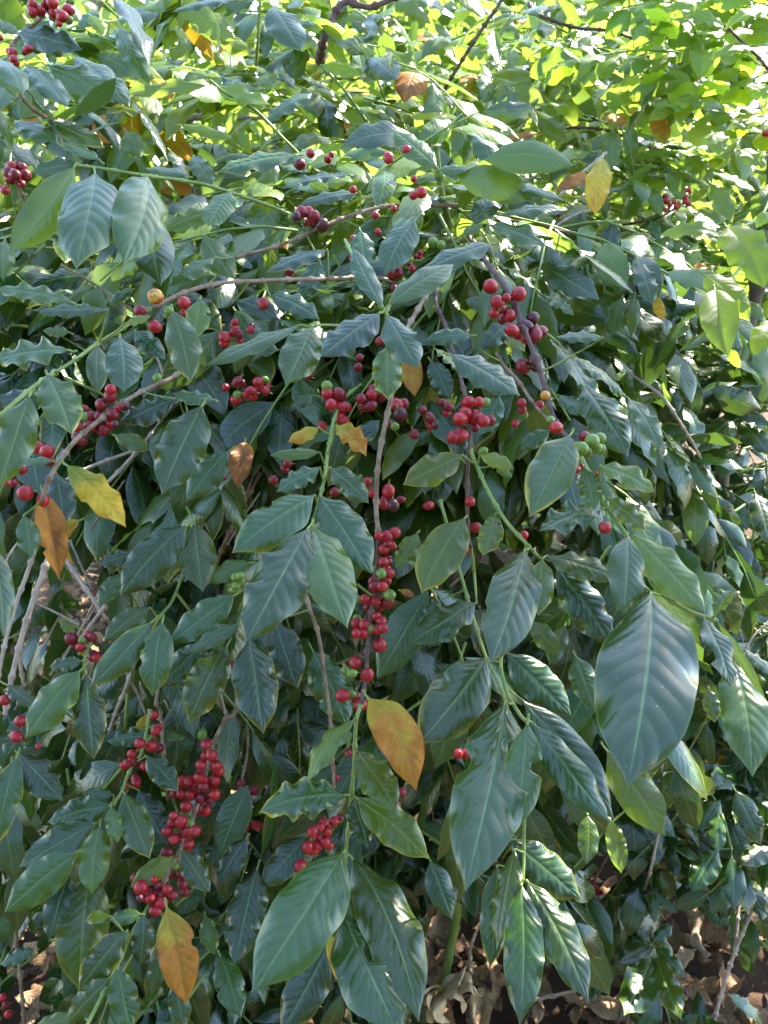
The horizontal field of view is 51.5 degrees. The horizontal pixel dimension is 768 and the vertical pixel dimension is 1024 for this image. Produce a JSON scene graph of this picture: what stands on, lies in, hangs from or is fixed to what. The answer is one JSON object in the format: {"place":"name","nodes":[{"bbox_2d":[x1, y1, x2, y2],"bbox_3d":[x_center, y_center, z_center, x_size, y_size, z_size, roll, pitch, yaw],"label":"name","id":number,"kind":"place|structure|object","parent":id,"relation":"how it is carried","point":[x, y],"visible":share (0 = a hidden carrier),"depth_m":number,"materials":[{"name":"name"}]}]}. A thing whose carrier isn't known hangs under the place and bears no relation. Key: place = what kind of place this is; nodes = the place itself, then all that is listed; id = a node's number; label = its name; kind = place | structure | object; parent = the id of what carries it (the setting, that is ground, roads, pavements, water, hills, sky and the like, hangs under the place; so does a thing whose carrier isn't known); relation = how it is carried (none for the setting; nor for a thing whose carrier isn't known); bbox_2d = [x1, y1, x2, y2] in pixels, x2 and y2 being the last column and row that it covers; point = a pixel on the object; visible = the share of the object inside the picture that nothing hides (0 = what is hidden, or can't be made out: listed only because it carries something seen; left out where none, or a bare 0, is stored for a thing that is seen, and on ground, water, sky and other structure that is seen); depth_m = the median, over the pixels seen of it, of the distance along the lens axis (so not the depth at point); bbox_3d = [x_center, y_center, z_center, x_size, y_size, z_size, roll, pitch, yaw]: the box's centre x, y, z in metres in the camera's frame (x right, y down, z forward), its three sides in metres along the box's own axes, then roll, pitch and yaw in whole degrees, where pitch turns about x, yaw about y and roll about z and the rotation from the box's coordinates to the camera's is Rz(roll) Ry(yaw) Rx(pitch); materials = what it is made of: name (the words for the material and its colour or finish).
{"place":"outdoors","nodes":[
{"label":"outdoors","id":0,"kind":"place"},
{"bbox_2d":[0,245,767,1023],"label":"ground","id":1,"kind":"structure","parent":0,"point":[754,989],"depth_m":1.97,"materials":[{"name":"soil"}]},
{"bbox_2d":[0,78,370,1023],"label":"coffee shrub","id":2,"kind":"object","parent":1,"relation":"on","point":[96,796],"visible":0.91,"depth_m":0.99,"materials":[{"name":"green plant"}]},
{"bbox_2d":[0,0,477,288],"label":"tree","id":3,"kind":"object","parent":1,"relation":"on","point":[106,13],"visible":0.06,"depth_m":3.73,"materials":[{"name":"green plant"}]},
{"bbox_2d":[0,0,542,714],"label":"coffee shrub","id":4,"kind":"object","parent":1,"relation":"on","point":[106,192],"visible":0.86,"depth_m":1.42,"materials":[{"name":"green plant"}]},
{"bbox_2d":[106,1,574,243],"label":"tree","id":5,"kind":"object","parent":1,"relation":"on","point":[260,127],"visible":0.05,"depth_m":4.05,"materials":[{"name":"green plant"}]},
{"bbox_2d":[0,101,767,1023],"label":"coffee shrub","id":6,"kind":"object","parent":1,"relation":"on","point":[398,483],"visible":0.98,"depth_m":0.98,"materials":[{"name":"green plant"}]},
{"bbox_2d":[1,534,767,1023],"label":"leaf litter","id":7,"kind":"object","parent":1,"relation":"on","point":[729,1012],"visible":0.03,"depth_m":1.92,"materials":[{"name":"brown plant"}]},
{"bbox_2d":[7,967,16,982],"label":"fallen leaf","id":8,"kind":"object","parent":7,"relation":"on","point":[9,972],"visible":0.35,"depth_m":1.86,"materials":[{"name":"brown plant"}]},
{"bbox_2d":[19,1007,39,1023],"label":"fallen leaf","id":9,"kind":"object","parent":7,"relation":"on","point":[32,1014],"visible":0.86,"depth_m":1.77,"materials":[{"name":"brown plant"}]},
{"bbox_2d":[15,965,46,981],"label":"fallen leaf","id":10,"kind":"object","parent":7,"relation":"on","point":[30,972],"visible":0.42,"depth_m":1.90,"materials":[{"name":"brown plant"}]},
{"bbox_2d":[14,986,48,1009],"bbox_3d":[-0.789,1.097,1.797,0.101,0.015,0.049,0,20,0],"label":"fallen leaf","id":11,"kind":"object","parent":7,"relation":"on","point":[31,997],"visible":0.56,"depth_m":1.80,"materials":[{"name":"beige plant"}]},
{"bbox_2d":[26,927,40,936],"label":"fallen leaf","id":12,"kind":"object","parent":7,"relation":"on","point":[38,933],"visible":0.21,"depth_m":1.98,"materials":[{"name":"brown plant"}]},
{"bbox_2d":[32,574,47,590],"bbox_3d":[-1.467,0.194,3.686,0.036,0.037,0.786,0,20,0],"label":"dry stick","id":13,"kind":"object","parent":7,"relation":"on","point":[46,578],"visible":0.06,"depth_m":3.43,"materials":[{"name":"wood"}]},
{"bbox_2d":[39,945,55,974],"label":"fallen leaf","id":14,"kind":"object","parent":7,"relation":"on","point":[44,968],"visible":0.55,"depth_m":1.89,"materials":[{"name":"brown plant"}]},
{"bbox_2d":[47,941,55,952],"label":"fallen leaf","id":15,"kind":"object","parent":7,"relation":"on","point":[51,949],"visible":0.3,"depth_m":1.92,"materials":[{"name":"brown plant"}]},
{"bbox_2d":[67,568,98,569],"bbox_3d":[-1.382,0.244,3.393,0.361,0.040,0.036,2,20,6],"label":"dry stick","id":16,"kind":"object","parent":7,"relation":"on","point":[88,569],"visible":0.24,"depth_m":3.36,"materials":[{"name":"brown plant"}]},
{"bbox_2d":[426,955,437,986],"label":"fallen leaf","id":17,"kind":"object","parent":7,"relation":"on","point":[432,974],"visible":0.46,"depth_m":1.86,"materials":[{"name":"brown plant"}]},
{"bbox_2d":[429,923,441,944],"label":"fallen leaf","id":18,"kind":"object","parent":7,"relation":"on","point":[438,939],"visible":0.56,"depth_m":1.94,"materials":[{"name":"brown plant"}]},
{"bbox_2d":[427,949,462,971],"bbox_3d":[0.134,1.058,1.889,0.105,0.050,0.038,-6,21,-17],"label":"fallen leaf","id":19,"kind":"object","parent":7,"relation":"on","point":[432,962],"visible":0.66,"depth_m":1.89,"materials":[{"name":"brown plant"}]},
{"bbox_2d":[444,998,454,1011],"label":"fallen leaf","id":20,"kind":"object","parent":7,"relation":"on","point":[451,1002],"visible":0.32,"depth_m":1.79,"materials":[{"name":"brown plant"}]},
{"bbox_2d":[423,902,478,1023],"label":"withered plant","id":21,"kind":"object","parent":7,"relation":"on","point":[452,986],"visible":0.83,"depth_m":1.52,"materials":[{"name":"plant"}]},
{"bbox_2d":[441,941,461,961],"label":"fallen leaf","id":22,"kind":"object","parent":7,"relation":"on","point":[443,944],"visible":0.42,"depth_m":1.92,"materials":[{"name":"brown plant"}]},
{"bbox_2d":[439,953,467,966],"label":"fallen leaf","id":23,"kind":"object","parent":7,"relation":"on","point":[456,959],"visible":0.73,"depth_m":1.88,"materials":[{"name":"brown plant"}]},
{"bbox_2d":[468,923,479,976],"bbox_3d":[0.217,1.036,1.905,0.024,0.043,0.147,6,21,16],"label":"dry stick","id":24,"kind":"object","parent":7,"relation":"on","point":[470,956],"visible":0.76,"depth_m":1.89,"materials":[{"name":"grey wood"}]},
{"bbox_2d":[470,987,496,1023],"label":"fallen leaf","id":25,"kind":"object","parent":7,"relation":"on","point":[485,1001],"visible":0.94,"depth_m":1.76,"materials":[{"name":"brown plant"}]},
{"bbox_2d":[472,976,496,996],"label":"fallen leaf","id":26,"kind":"object","parent":7,"relation":"on","point":[478,982],"visible":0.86,"depth_m":1.84,"materials":[{"name":"brown plant"}]},
{"bbox_2d":[482,950,502,983],"bbox_3d":[0.257,1.062,1.876,0.047,0.044,0.091,0,20,0],"label":"fallen leaf","id":27,"kind":"object","parent":7,"relation":"on","point":[496,967],"visible":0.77,"depth_m":1.88,"materials":[{"name":"brown plant"}]},
{"bbox_2d":[486,966,501,999],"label":"fallen leaf","id":28,"kind":"object","parent":7,"relation":"on","point":[496,988],"visible":0.87,"depth_m":1.83,"materials":[{"name":"brown plant"}]},
{"bbox_2d":[489,972,505,987],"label":"fallen leaf","id":29,"kind":"object","parent":7,"relation":"on","point":[501,981],"visible":0.48,"depth_m":1.83,"materials":[{"name":"brown plant"}]},
{"bbox_2d":[531,995,544,1023],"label":"fallen leaf","id":30,"kind":"object","parent":7,"relation":"on","point":[537,1012],"visible":0.6,"depth_m":1.79,"materials":[{"name":"brown plant"}]},
{"bbox_2d":[527,1001,548,1017],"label":"fallen leaf","id":31,"kind":"object","parent":7,"relation":"on","point":[529,1013],"visible":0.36,"depth_m":1.79,"materials":[{"name":"brown plant"}]},
{"bbox_2d":[538,976,552,995],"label":"fallen leaf","id":32,"kind":"object","parent":7,"relation":"on","point":[545,988],"visible":0.29,"depth_m":1.84,"materials":[{"name":"brown plant"}]},
{"bbox_2d":[534,989,575,1002],"bbox_3d":[0.400,1.075,1.784,0.142,0.050,0.033,-5,21,-13],"label":"dry stick","id":33,"kind":"object","parent":7,"relation":"on","point":[552,996],"visible":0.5,"depth_m":1.77,"materials":[{"name":"grey wood"}]},
{"bbox_2d":[578,995,619,1008],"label":"fallen leaf","id":34,"kind":"object","parent":7,"relation":"on","point":[598,1004],"visible":0.66,"depth_m":1.78,"materials":[{"name":"brown plant"}]},
{"bbox_2d":[595,886,610,905],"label":"fallen leaf","id":35,"kind":"object","parent":7,"relation":"on","point":[605,889],"visible":0.13,"depth_m":2.08,"materials":[{"name":"beige plant"}]},
{"bbox_2d":[583,995,625,1019],"bbox_3d":[0.502,1.109,1.777,0.120,0.038,0.039,9,22,22],"label":"fallen leaf","id":36,"kind":"object","parent":7,"relation":"on","point":[603,1011],"visible":0.6,"depth_m":1.78,"materials":[{"name":"brown plant"}]},
{"bbox_2d":[668,919,683,951],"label":"fallen leaf","id":37,"kind":"object","parent":7,"relation":"on","point":[676,934],"visible":0.72,"depth_m":1.97,"materials":[{"name":"brown plant"}]},
{"bbox_2d":[673,971,691,998],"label":"fallen leaf","id":38,"kind":"object","parent":7,"relation":"on","point":[682,980],"visible":0.22,"depth_m":1.84,"materials":[{"name":"brown plant"}]},
{"bbox_2d":[674,946,696,968],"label":"fallen leaf","id":39,"kind":"object","parent":7,"relation":"on","point":[684,956],"visible":0.62,"depth_m":1.88,"materials":[{"name":"brown plant"}]},
{"bbox_2d":[682,933,709,947],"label":"fallen leaf","id":40,"kind":"object","parent":7,"relation":"on","point":[686,939],"visible":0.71,"depth_m":1.96,"materials":[{"name":"brown plant"}]},
{"bbox_2d":[687,908,706,943],"bbox_3d":[0.777,1.014,1.980,0.047,0.051,0.119,7,21,19],"label":"fallen leaf","id":41,"kind":"object","parent":7,"relation":"on","point":[691,915],"visible":0.46,"depth_m":1.97,"materials":[{"name":"brown plant"}]},
{"bbox_2d":[685,907,709,930],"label":"fallen leaf","id":42,"kind":"object","parent":7,"relation":"on","point":[707,919],"visible":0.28,"depth_m":1.98,"materials":[{"name":"brown plant"}]},
{"bbox_2d":[684,977,711,1004],"bbox_3d":[0.709,1.087,1.815,0.055,0.037,0.072,0,20,0],"label":"fallen leaf","id":43,"kind":"object","parent":7,"relation":"on","point":[693,986],"visible":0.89,"depth_m":1.81,"materials":[{"name":"brown plant"}]},
{"bbox_2d":[690,910,712,964],"bbox_3d":[0.764,1.030,1.931,0.040,0.056,0.117,2,20,5],"label":"dry stick","id":44,"kind":"object","parent":7,"relation":"on","point":[704,956],"visible":0.98,"depth_m":1.92,"materials":[{"name":"beige wood"}]},
{"bbox_2d":[699,976,720,995],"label":"fallen leaf","id":45,"kind":"object","parent":7,"relation":"on","point":[711,984],"visible":0.34,"depth_m":1.84,"materials":[{"name":"brown plant"}]},
{"bbox_2d":[704,925,728,947],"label":"fallen leaf","id":46,"kind":"object","parent":7,"relation":"on","point":[714,933],"visible":0.49,"depth_m":1.97,"materials":[{"name":"brown plant"}]},
{"bbox_2d":[709,937,728,949],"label":"fallen leaf","id":47,"kind":"object","parent":7,"relation":"on","point":[722,942],"visible":0.45,"depth_m":1.95,"materials":[{"name":"brown plant"}]},
{"bbox_2d":[723,943,732,954],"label":"fallen leaf","id":48,"kind":"object","parent":7,"relation":"on","point":[727,948],"visible":0.12,"depth_m":1.89,"materials":[{"name":"plant"}]},
{"bbox_2d":[719,964,744,1007],"bbox_3d":[0.787,1.076,1.815,0.051,0.066,0.114,16,25,37],"label":"fallen leaf","id":49,"kind":"object","parent":7,"relation":"on","point":[734,984],"visible":0.85,"depth_m":1.81,"materials":[{"name":"brown plant"}]},
{"bbox_2d":[742,913,758,923],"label":"fallen leaf","id":50,"kind":"object","parent":7,"relation":"on","point":[754,918],"visible":0.12,"depth_m":2.02,"materials":[{"name":"beige plant"}]},
{"bbox_2d":[190,0,734,527],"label":"tree","id":51,"kind":"object","parent":1,"relation":"on","point":[470,20],"visible":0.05,"depth_m":3.54,"materials":[{"name":"green plant"}]},
{"bbox_2d":[464,959,491,981],"bbox_3d":[0.221,1.081,1.873,0.070,0.033,0.058,0,20,0],"label":"fallen leaf","id":52,"kind":"object","parent":1,"relation":"on","point":[480,971],"visible":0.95,"depth_m":1.87,"materials":[{"name":"brown plant"}]},
{"bbox_2d":[213,0,767,542],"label":"coffee shrub","id":53,"kind":"object","parent":1,"relation":"on","point":[605,172],"visible":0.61,"depth_m":1.81,"materials":[{"name":"green plant"}]},
{"bbox_2d":[442,0,767,351],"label":"tree","id":54,"kind":"object","parent":1,"relation":"on","point":[618,215],"visible":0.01,"depth_m":4.45,"materials":[{"name":"green plant"}]},
{"bbox_2d":[499,344,767,1023],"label":"coffee shrub","id":55,"kind":"object","parent":1,"relation":"on","point":[725,862],"visible":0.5,"depth_m":1.55,"materials":[{"name":"green plant"}]},
{"bbox_2d":[616,882,677,1023],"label":"coffee seedling","id":56,"kind":"object","parent":1,"relation":"on","point":[664,902],"visible":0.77,"depth_m":1.57,"materials":[{"name":"green plant"}]},
{"bbox_2d":[528,0,767,763],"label":"broadleaf shrub","id":57,"kind":"object","parent":1,"relation":"on","point":[724,307],"visible":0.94,"depth_m":1.52,"materials":[{"name":"green plant"}]},
{"bbox_2d":[618,924,684,1023],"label":"coffee seedling","id":58,"kind":"object","parent":1,"relation":"on","point":[647,979],"visible":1,"depth_m":1.45,"materials":[{"name":"green plant"}]},
{"bbox_2d":[676,16,767,454],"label":"tree","id":59,"kind":"object","parent":1,"relation":"on","point":[747,195],"visible":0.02,"depth_m":3.51,"materials":[{"name":"green plant"}]},
{"bbox_2d":[0,0,767,221],"label":"sky","id":60,"kind":"structure","parent":0,"point":[579,33],"materials":[{"name":"white"}]}
]}

